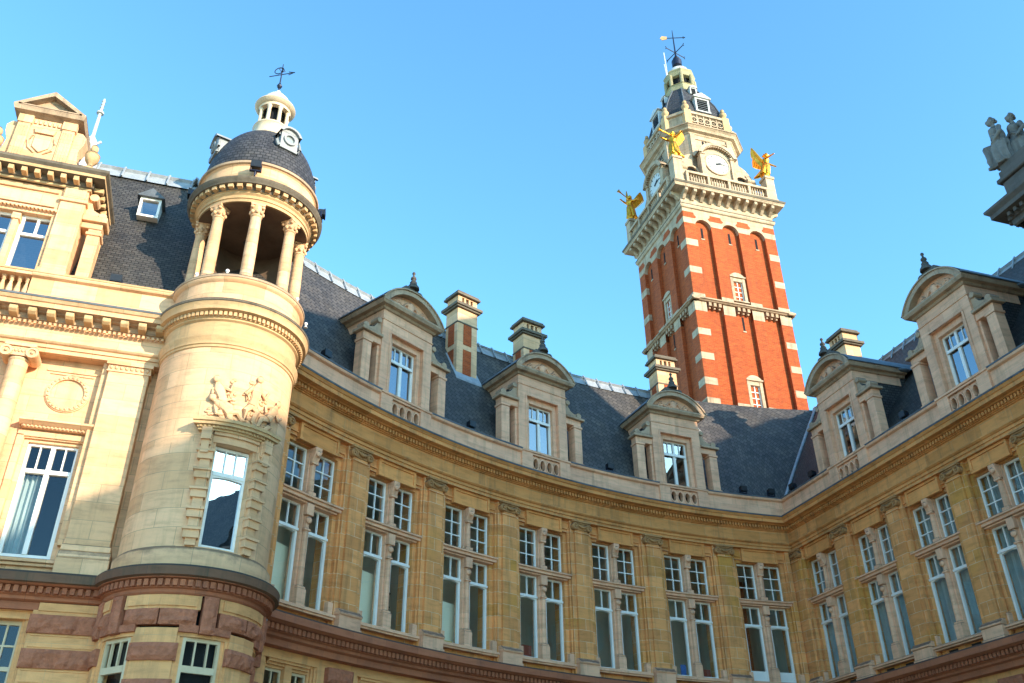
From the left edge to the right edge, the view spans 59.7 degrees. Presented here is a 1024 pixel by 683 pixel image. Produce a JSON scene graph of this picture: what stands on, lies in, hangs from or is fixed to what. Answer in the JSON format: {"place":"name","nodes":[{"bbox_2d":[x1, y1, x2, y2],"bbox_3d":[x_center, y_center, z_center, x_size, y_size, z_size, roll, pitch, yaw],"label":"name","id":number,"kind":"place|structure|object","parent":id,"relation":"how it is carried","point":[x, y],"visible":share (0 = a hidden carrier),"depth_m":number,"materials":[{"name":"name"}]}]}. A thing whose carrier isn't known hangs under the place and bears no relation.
{"place":"outdoors","nodes":[
{"label":"outdoors","id":0,"kind":"place"},
{"bbox_2d":[193,177,815,682],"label":"curved wing","id":1,"kind":"structure","parent":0,"point":[513,521],"depth_m":32.89,"materials":[{"name":"beige stone"}]},
{"bbox_2d":[271,541,288,598],"bbox_3d":[-6.627,6.521,24.779,0.040,1.950,1.021,-12,-33,19],"label":"exhibition board","id":2,"kind":"object","parent":1,"relation":"attached to","point":[279,566],"visible":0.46,"depth_m":25.09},
{"bbox_2d":[265,667,304,682],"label":"window","id":3,"kind":"structure","parent":1,"relation":"in","point":[271,670],"depth_m":23.47,"materials":[{"name":"beige paint"}]},
{"bbox_2d":[279,497,299,600],"bbox_3d":[-6.364,5.794,24.855,0.133,2.910,0.839,-18,-35,27],"label":"window","id":4,"kind":"structure","parent":1,"relation":"in","point":[294,529],"depth_m":25.22,"materials":[{"name":"white paint"}]},
{"bbox_2d":[286,441,306,490],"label":"window","id":5,"kind":"structure","parent":1,"relation":"in","point":[296,446],"depth_m":26.32,"materials":[{"name":"white paint"}]},
{"bbox_2d":[307,510,328,609],"bbox_3d":[-5.715,6.293,25.694,0.133,2.910,0.839,-20,-36,29],"label":"window","id":6,"kind":"structure","parent":1,"relation":"in","point":[323,540],"depth_m":26.03,"materials":[{"name":"white paint"}]},
{"bbox_2d":[314,456,334,502],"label":"window","id":7,"kind":"structure","parent":1,"relation":"in","point":[332,463],"depth_m":27.15,"materials":[{"name":"white paint"}]},
{"bbox_2d":[321,348,331,358],"bbox_3d":[-5.928,0.518,28.392,0.242,0.492,0.328,-19,-36,28],"label":"floodlight","id":8,"kind":"object","parent":1,"relation":"attached to","point":[325,352],"visible":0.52,"depth_m":28.39,"materials":[{"name":"black metal"}]},
{"bbox_2d":[359,570,373,623],"bbox_3d":[-4.587,7.953,27.188,0.040,1.950,1.021,-16,-34,25],"label":"curtain","id":9,"kind":"object","parent":1,"relation":"attached to","point":[366,594],"visible":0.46,"depth_m":27.45,"materials":[{"name":"white fabric"}]},
{"bbox_2d":[363,529,382,624],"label":"window","id":10,"kind":"structure","parent":1,"relation":"in","point":[378,558],"depth_m":27.59,"materials":[{"name":"white paint"}]},
{"bbox_2d":[367,477,385,522],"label":"window","id":11,"kind":"structure","parent":1,"relation":"in","point":[371,479],"depth_m":28.69,"materials":[{"name":"white paint"}]},
{"bbox_2d":[389,539,409,631],"bbox_3d":[-3.603,7.667,28.007,0.133,2.910,0.839,-25,-39,34],"label":"window","id":12,"kind":"structure","parent":1,"relation":"in","point":[396,563],"depth_m":28.33,"materials":[{"name":"white paint"}]},
{"bbox_2d":[394,489,411,531],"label":"window","id":13,"kind":"structure","parent":1,"relation":"in","point":[400,490],"depth_m":29.46,"materials":[{"name":"white paint"}]},
{"bbox_2d":[442,601,454,642],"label":"curtain","id":14,"kind":"object","parent":1,"relation":"attached to","point":[448,609],"visible":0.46,"depth_m":29.53,"materials":[{"name":"white fabric"}]},
{"bbox_2d":[442,554,460,643],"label":"window","id":15,"kind":"structure","parent":1,"relation":"in","point":[457,580],"depth_m":29.73,"materials":[{"name":"white paint"}]},
{"bbox_2d":[445,505,461,547],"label":"window","id":16,"kind":"structure","parent":1,"relation":"in","point":[452,508],"depth_m":30.84,"materials":[{"name":"white paint"}]},
{"bbox_2d":[466,420,475,429],"bbox_3d":[-1.513,3.178,32.873,0.328,0.492,0.242,25,-40,-36],"label":"floodlight","id":17,"kind":"object","parent":1,"relation":"attached to","point":[470,424],"visible":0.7,"depth_m":32.86,"materials":[{"name":"black metal"}]},
{"bbox_2d":[470,514,486,554],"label":"window","id":18,"kind":"structure","parent":1,"relation":"in","point":[478,516],"depth_m":31.50,"materials":[{"name":"white paint"}]},
{"bbox_2d":[469,562,487,648],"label":"window","id":19,"kind":"structure","parent":1,"relation":"in","point":[484,586],"depth_m":30.41,"materials":[{"name":"white paint"}]},
{"bbox_2d":[521,644,531,656],"bbox_3d":[0.438,10.768,30.918,0.564,0.500,0.060,21,-37,-31],"label":"picture","id":20,"kind":"object","parent":1,"relation":"in","point":[527,650],"visible":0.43,"depth_m":30.98,"materials":[{"name":"red wood"}]},
{"bbox_2d":[519,527,535,566],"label":"window","id":21,"kind":"structure","parent":1,"relation":"in","point":[534,545],"depth_m":32.74,"materials":[{"name":"white paint"}]},
{"bbox_2d":[520,573,537,657],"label":"window","id":22,"kind":"structure","parent":1,"relation":"in","point":[522,595],"depth_m":31.60,"materials":[{"name":"white paint"}]},
{"bbox_2d":[544,533,560,571],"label":"window","id":23,"kind":"structure","parent":1,"relation":"in","point":[559,549],"depth_m":33.35,"materials":[{"name":"white paint"}]},
{"bbox_2d":[546,579,564,661],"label":"window","id":24,"kind":"structure","parent":1,"relation":"in","point":[559,602],"depth_m":32.20,"materials":[{"name":"white paint"}]},
{"bbox_2d":[592,543,609,580],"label":"window","id":25,"kind":"structure","parent":1,"relation":"in","point":[606,547],"depth_m":34.38,"materials":[{"name":"white paint"}]},
{"bbox_2d":[594,588,614,667],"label":"window","id":26,"kind":"structure","parent":1,"relation":"in","point":[608,610],"depth_m":33.24,"materials":[{"name":"white paint"}]},
{"bbox_2d":[605,463,613,471],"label":"floodlight","id":27,"kind":"object","parent":1,"relation":"attached to","point":[609,466],"visible":0.85,"depth_m":36.31,"materials":[{"name":"black metal"}]},
{"bbox_2d":[617,548,634,584],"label":"window","id":28,"kind":"structure","parent":1,"relation":"in","point":[631,554],"depth_m":34.86,"materials":[{"name":"white paint"}]},
{"bbox_2d":[620,592,641,670],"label":"window","id":29,"kind":"structure","parent":1,"relation":"in","point":[634,614],"depth_m":33.71,"materials":[{"name":"white paint"}]},
{"bbox_2d":[664,555,682,591],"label":"window","id":30,"kind":"structure","parent":1,"relation":"in","point":[679,566],"depth_m":35.73,"materials":[{"name":"white paint"}]},
{"bbox_2d":[668,599,691,675],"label":"window","id":31,"kind":"structure","parent":1,"relation":"in","point":[683,620],"depth_m":34.57,"materials":[{"name":"white paint"}]},
{"bbox_2d":[680,665,686,674],"bbox_3d":[6.541,12.576,34.025,0.236,0.480,0.033,12,-33,-20],"label":"blue card","id":32,"kind":"object","parent":1,"relation":"in","point":[683,669],"visible":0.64,"depth_m":34.04,"materials":[{"name":"blue paper"}]},
{"bbox_2d":[690,559,708,594],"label":"window","id":33,"kind":"structure","parent":1,"relation":"in","point":[704,569],"depth_m":36.09,"materials":[{"name":"white paint"}]},
{"bbox_2d":[703,669,710,676],"bbox_3d":[7.489,12.829,34.360,0.359,0.380,0.040,11,-33,-18],"label":"red card","id":34,"kind":"object","parent":1,"relation":"in","point":[707,673],"visible":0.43,"depth_m":34.38,"materials":[{"name":"brown paper"}]},
{"bbox_2d":[695,602,718,677],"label":"window","id":35,"kind":"structure","parent":1,"relation":"in","point":[701,621],"depth_m":34.95,"materials":[{"name":"white paint"}]},
{"bbox_2d":[739,485,747,493],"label":"floodlight","id":36,"kind":"object","parent":1,"relation":"attached to","point":[742,488],"visible":0.94,"depth_m":38.51,"materials":[{"name":"black metal"}]},
{"bbox_2d":[736,564,756,598],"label":"window","id":37,"kind":"structure","parent":1,"relation":"in","point":[752,572],"depth_m":36.74,"materials":[{"name":"white paint"}]},
{"bbox_2d":[742,606,769,681],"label":"window","id":38,"kind":"structure","parent":1,"relation":"in","point":[751,625],"depth_m":35.61,"materials":[{"name":"white paint"}]},
{"bbox_2d":[752,671,766,680],"bbox_3d":[9.622,13.031,34.764,0.717,0.360,0.040,9,-32,-15],"label":"door panel","id":39,"kind":"structure","parent":1,"relation":"in","point":[758,675],"depth_m":34.76,"materials":[{"name":"white paint"}]},
{"bbox_2d":[767,488,774,496],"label":"floodlight","id":40,"kind":"object","parent":1,"relation":"attached to","point":[770,492],"visible":0.92,"depth_m":38.81,"materials":[{"name":"black metal"}]},
{"bbox_2d":[763,567,782,600],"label":"window","id":41,"kind":"structure","parent":1,"relation":"in","point":[778,578],"depth_m":37.00,"materials":[{"name":"white paint"}]},
{"bbox_2d":[769,608,796,682],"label":"window","id":42,"kind":"structure","parent":1,"relation":"in","point":[777,627],"depth_m":35.88,"materials":[{"name":"white paint"}]},
{"bbox_2d":[780,672,793,681],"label":"door panel","id":43,"kind":"structure","parent":1,"relation":"in","point":[785,677],"depth_m":35.04,"materials":[{"name":"white paint"}]},
{"bbox_2d":[0,0,1023,409],"label":"sky","id":44,"kind":"structure","parent":0,"point":[484,150],"materials":[{"name":"blue"}]},
{"bbox_2d":[983,145,1023,228],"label":"pavilion","id":45,"kind":"structure","parent":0,"point":[1008,208],"depth_m":26.86,"materials":[{"name":"grey stone"}]},
{"bbox_2d":[982,117,1014,170],"bbox_3d":[15.307,-6.309,28.225,0.749,2.067,0.826,9,-32,-15],"label":"stone statue","id":46,"kind":"object","parent":45,"relation":"on","point":[998,152],"visible":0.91,"depth_m":27.90,"materials":[{"name":"grey stone"}]},
{"bbox_2d":[1004,112,1023,151],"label":"stone statue","id":47,"kind":"object","parent":45,"relation":"on","point":[1015,134],"visible":0.64,"depth_m":27.99,"materials":[{"name":"grey stone"}]},
{"label":"courtyard ground","id":48,"kind":"structure","parent":0,"visible":0},
{"bbox_2d":[0,92,266,682],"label":"pavilion","id":49,"kind":"structure","parent":48,"relation":"on","point":[82,342],"depth_m":23.26,"materials":[{"name":"beige stone"}]},
{"bbox_2d":[0,667,7,671],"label":"window transom","id":50,"kind":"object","parent":49,"relation":"in","point":[2,669],"depth_m":19.51,"materials":[{"name":"beige paint"}]},
{"bbox_2d":[2,625,8,644],"bbox_3d":[-11.273,6.541,19.881,0.040,0.430,0.060,9,-32,-15],"label":"window muntin","id":51,"kind":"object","parent":49,"relation":"in","point":[4,639],"depth_m":19.86,"materials":[{"name":"beige paint"}]},
{"bbox_2d":[0,645,13,647],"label":"window muntin","id":52,"kind":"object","parent":49,"relation":"in","point":[6,646],"depth_m":19.77,"materials":[{"name":"beige paint"}]},
{"bbox_2d":[0,620,21,682],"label":"window","id":53,"kind":"structure","parent":49,"relation":"in","point":[11,623],"depth_m":19.95,"materials":[{"name":"beige paint"}]},
{"bbox_2d":[2,475,42,553],"bbox_3d":[-11.813,4.220,21.515,0.500,2.100,0.132,9,-32,-15],"label":"curtain","id":54,"kind":"object","parent":49,"relation":"hanging from","point":[21,518],"visible":0.73,"depth_m":21.54,"materials":[{"name":"white fabric"}]},
{"bbox_2d":[0,416,93,568],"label":"window","id":55,"kind":"structure","parent":49,"relation":"in","point":[25,560],"depth_m":21.80,"materials":[{"name":"white paint"}]},
{"bbox_2d":[109,273,122,282],"bbox_3d":[-10.983,-1.600,24.725,0.328,0.492,0.242,9,-32,-15],"label":"floodlight","id":56,"kind":"object","parent":49,"relation":"on","point":[116,278],"visible":0.51,"depth_m":24.69,"materials":[{"name":"grey metal"}]},
{"bbox_2d":[86,64,321,682],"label":"corner turret","id":57,"kind":"object","parent":48,"relation":"on","point":[188,592],"visible":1,"depth_m":21.86,"materials":[{"name":"beige stone"}]},
{"bbox_2d":[187,188,194,199],"bbox_3d":[-9.579,-4.295,26.666,0.250,0.492,0.331,9,-32,-15],"label":"floodlight","id":58,"kind":"object","parent":57,"relation":"attached to","point":[190,191],"visible":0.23,"depth_m":26.60,"materials":[{"name":"grey metal"}]},
{"bbox_2d":[175,415,281,559],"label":"window","id":59,"kind":"structure","parent":57,"relation":"in","point":[222,519],"depth_m":21.26,"materials":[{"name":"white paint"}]},
{"bbox_2d":[249,159,261,175],"bbox_3d":[-7.354,-4.941,25.620,0.328,0.492,0.242,6,-32,-11],"label":"floodlight","id":60,"kind":"object","parent":57,"relation":"attached to","point":[255,166],"visible":1,"depth_m":25.58,"materials":[{"name":"grey metal"}]},
{"bbox_2d":[318,209,325,220],"bbox_3d":[-5.880,-3.821,27.503,0.242,0.492,0.328,5,-31,-8],"label":"floodlight","id":61,"kind":"object","parent":57,"relation":"attached to","point":[322,213],"visible":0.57,"depth_m":27.46,"materials":[{"name":"grey metal"}]},
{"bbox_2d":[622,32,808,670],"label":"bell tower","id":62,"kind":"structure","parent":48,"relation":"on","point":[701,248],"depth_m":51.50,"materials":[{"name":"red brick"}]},
{"bbox_2d":[617,190,643,218],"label":"gilded statue","id":63,"kind":"object","parent":62,"relation":"on","point":[633,204],"visible":0.88,"depth_m":59.03,"materials":[{"name":"gold metal"}]},
{"bbox_2d":[657,127,684,157],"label":"gilded statue","id":64,"kind":"object","parent":62,"relation":"on","point":[675,141],"visible":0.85,"depth_m":53.87,"materials":[{"name":"gold metal"}]},
{"bbox_2d":[750,148,776,178],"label":"gilded statue","id":65,"kind":"object","parent":62,"relation":"on","point":[763,165],"visible":0.95,"depth_m":55.70,"materials":[{"name":"gold metal"}]},
{"bbox_2d":[781,251,1023,682],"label":"side wing","id":66,"kind":"structure","parent":48,"relation":"on","point":[948,375],"depth_m":31.15,"materials":[{"name":"beige stone"}]},
{"bbox_2d":[788,482,796,490],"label":"floodlight","id":67,"kind":"object","parent":66,"relation":"attached to","point":[792,486],"visible":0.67,"depth_m":38.32,"materials":[{"name":"black metal"}]},
{"bbox_2d":[807,470,816,478],"bbox_3d":[12.509,5.630,37.135,0.242,0.492,0.328,9,-32,-15],"label":"floodlight","id":68,"kind":"object","parent":66,"relation":"attached to","point":[811,473],"visible":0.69,"depth_m":37.12,"materials":[{"name":"black metal"}]},
{"bbox_2d":[811,559,824,594],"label":"window","id":69,"kind":"structure","parent":66,"relation":"in","point":[813,567],"depth_m":36.23,"materials":[{"name":"white paint"}]},
{"bbox_2d":[819,602,834,677],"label":"window","id":70,"kind":"structure","parent":66,"relation":"in","point":[824,623],"depth_m":35.12,"materials":[{"name":"white paint"}]},
{"bbox_2d":[817,562,839,675],"bbox_3d":[12.752,10.882,35.296,0.210,4.850,0.810,9,-32,-15],"label":"curtain","id":71,"kind":"object","parent":66,"relation":"hanging from","point":[833,641],"visible":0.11,"depth_m":35.19,"materials":[{"name":"grey fabric"}]},
{"bbox_2d":[828,550,841,586],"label":"window","id":72,"kind":"structure","parent":66,"relation":"in","point":[829,554],"depth_m":35.30,"materials":[{"name":"white paint"}]},
{"bbox_2d":[836,594,853,671],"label":"window","id":73,"kind":"structure","parent":66,"relation":"in","point":[841,616],"depth_m":34.18,"materials":[{"name":"white paint"}]},
{"bbox_2d":[834,554,857,665],"bbox_3d":[13.105,10.305,34.341,0.210,4.850,0.810,9,-32,-15],"label":"curtain","id":74,"kind":"object","parent":66,"relation":"hanging from","point":[851,638],"visible":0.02,"depth_m":34.22,"materials":[{"name":"grey fabric"}]},
{"bbox_2d":[858,534,874,572],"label":"window","id":75,"kind":"structure","parent":66,"relation":"in","point":[864,536],"depth_m":33.68,"materials":[{"name":"white paint"}]},
{"bbox_2d":[864,537,892,659],"bbox_3d":[13.694,9.344,32.750,0.210,4.850,0.810,9,-32,-15],"label":"curtain","id":76,"kind":"object","parent":66,"relation":"hanging from","point":[885,622],"visible":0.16,"depth_m":32.64,"materials":[{"name":"grey fabric"}]},
{"bbox_2d":[868,579,892,661],"bbox_3d":[13.411,10.057,32.206,0.130,2.910,0.825,9,-32,-15],"label":"window","id":77,"kind":"structure","parent":66,"relation":"in","point":[874,603],"depth_m":32.56,"materials":[{"name":"white paint"}]},
{"bbox_2d":[877,524,893,563],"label":"window","id":78,"kind":"structure","parent":66,"relation":"in","point":[884,526],"depth_m":32.75,"materials":[{"name":"white paint"}]},
{"bbox_2d":[884,527,914,652],"bbox_3d":[14.047,8.767,31.796,0.210,4.850,0.810,9,-32,-15],"label":"curtain","id":79,"kind":"object","parent":66,"relation":"hanging from","point":[906,620],"visible":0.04,"depth_m":31.69,"materials":[{"name":"grey fabric"}]},
{"bbox_2d":[888,570,911,654],"bbox_3d":[13.760,9.488,31.263,0.130,2.910,0.825,9,-32,-15],"label":"window","id":80,"kind":"structure","parent":66,"relation":"in","point":[894,594],"depth_m":31.64,"materials":[{"name":"white paint"}]},
{"bbox_2d":[898,410,908,419],"bbox_3d":[14.260,2.770,32.403,0.242,0.492,0.328,9,-32,-15],"label":"floodlight","id":81,"kind":"object","parent":66,"relation":"attached to","point":[903,414],"visible":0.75,"depth_m":32.40,"materials":[{"name":"black metal"}]},
{"bbox_2d":[913,506,932,547],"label":"window","id":82,"kind":"structure","parent":66,"relation":"in","point":[920,508],"depth_m":31.13,"materials":[{"name":"white paint"}]},
{"bbox_2d":[919,509,956,640],"bbox_3d":[14.636,7.806,30.204,0.210,4.850,0.810,9,-32,-15],"label":"curtain","id":83,"kind":"object","parent":66,"relation":"hanging from","point":[945,599],"visible":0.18,"depth_m":30.09,"materials":[{"name":"grey fabric"}]},
{"bbox_2d":[925,554,956,642],"bbox_3d":[14.353,8.519,29.660,0.130,2.910,0.825,9,-32,-15],"label":"window","id":84,"kind":"structure","parent":66,"relation":"in","point":[932,579],"depth_m":30.02,"materials":[{"name":"white paint"}]},
{"bbox_2d":[935,493,954,536],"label":"window","id":85,"kind":"structure","parent":66,"relation":"in","point":[944,496],"depth_m":30.22,"materials":[{"name":"white paint"}]},
{"bbox_2d":[942,497,981,632],"bbox_3d":[14.989,7.229,29.250,0.210,4.850,0.810,9,-32,-15],"label":"curtain","id":86,"kind":"object","parent":66,"relation":"hanging from","point":[970,594],"visible":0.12,"depth_m":29.16,"materials":[{"name":"white fabric"}]},
{"bbox_2d":[948,543,979,634],"bbox_3d":[14.702,7.950,28.717,0.130,2.910,0.825,9,-32,-15],"label":"window","id":87,"kind":"structure","parent":66,"relation":"in","point":[956,570],"depth_m":29.10,"materials":[{"name":"white paint"}]},
{"bbox_2d":[977,472,1001,517],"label":"window","id":88,"kind":"structure","parent":66,"relation":"in","point":[986,504],"depth_m":28.58,"materials":[{"name":"white paint"}]},
{"bbox_2d":[984,475,1023,615],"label":"curtain","id":89,"kind":"object","parent":66,"relation":"hanging from","point":[1015,566],"visible":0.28,"depth_m":27.68,"materials":[{"name":"white fabric"}]},
{"bbox_2d":[992,523,1021,619],"bbox_3d":[15.295,6.981,27.114,0.130,2.910,0.825,9,-32,-15],"label":"window","id":90,"kind":"structure","parent":66,"relation":"in","point":[1001,552],"depth_m":27.48,"materials":[{"name":"white paint"}]},
{"bbox_2d":[1003,457,1023,504],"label":"window","id":91,"kind":"structure","parent":66,"relation":"in","point":[1014,492],"depth_m":27.68,"materials":[{"name":"white paint"}]},
{"bbox_2d":[1011,460,1023,502],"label":"curtain","id":92,"kind":"object","parent":66,"relation":"hanging from","point":[1017,480],"visible":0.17,"depth_m":27.84,"materials":[{"name":"white fabric"}]},
{"bbox_2d":[1020,516,1023,529],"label":"window","id":93,"kind":"structure","parent":66,"relation":"in","point":[1022,517],"depth_m":27.15,"materials":[{"name":"white paint"}]}
]}

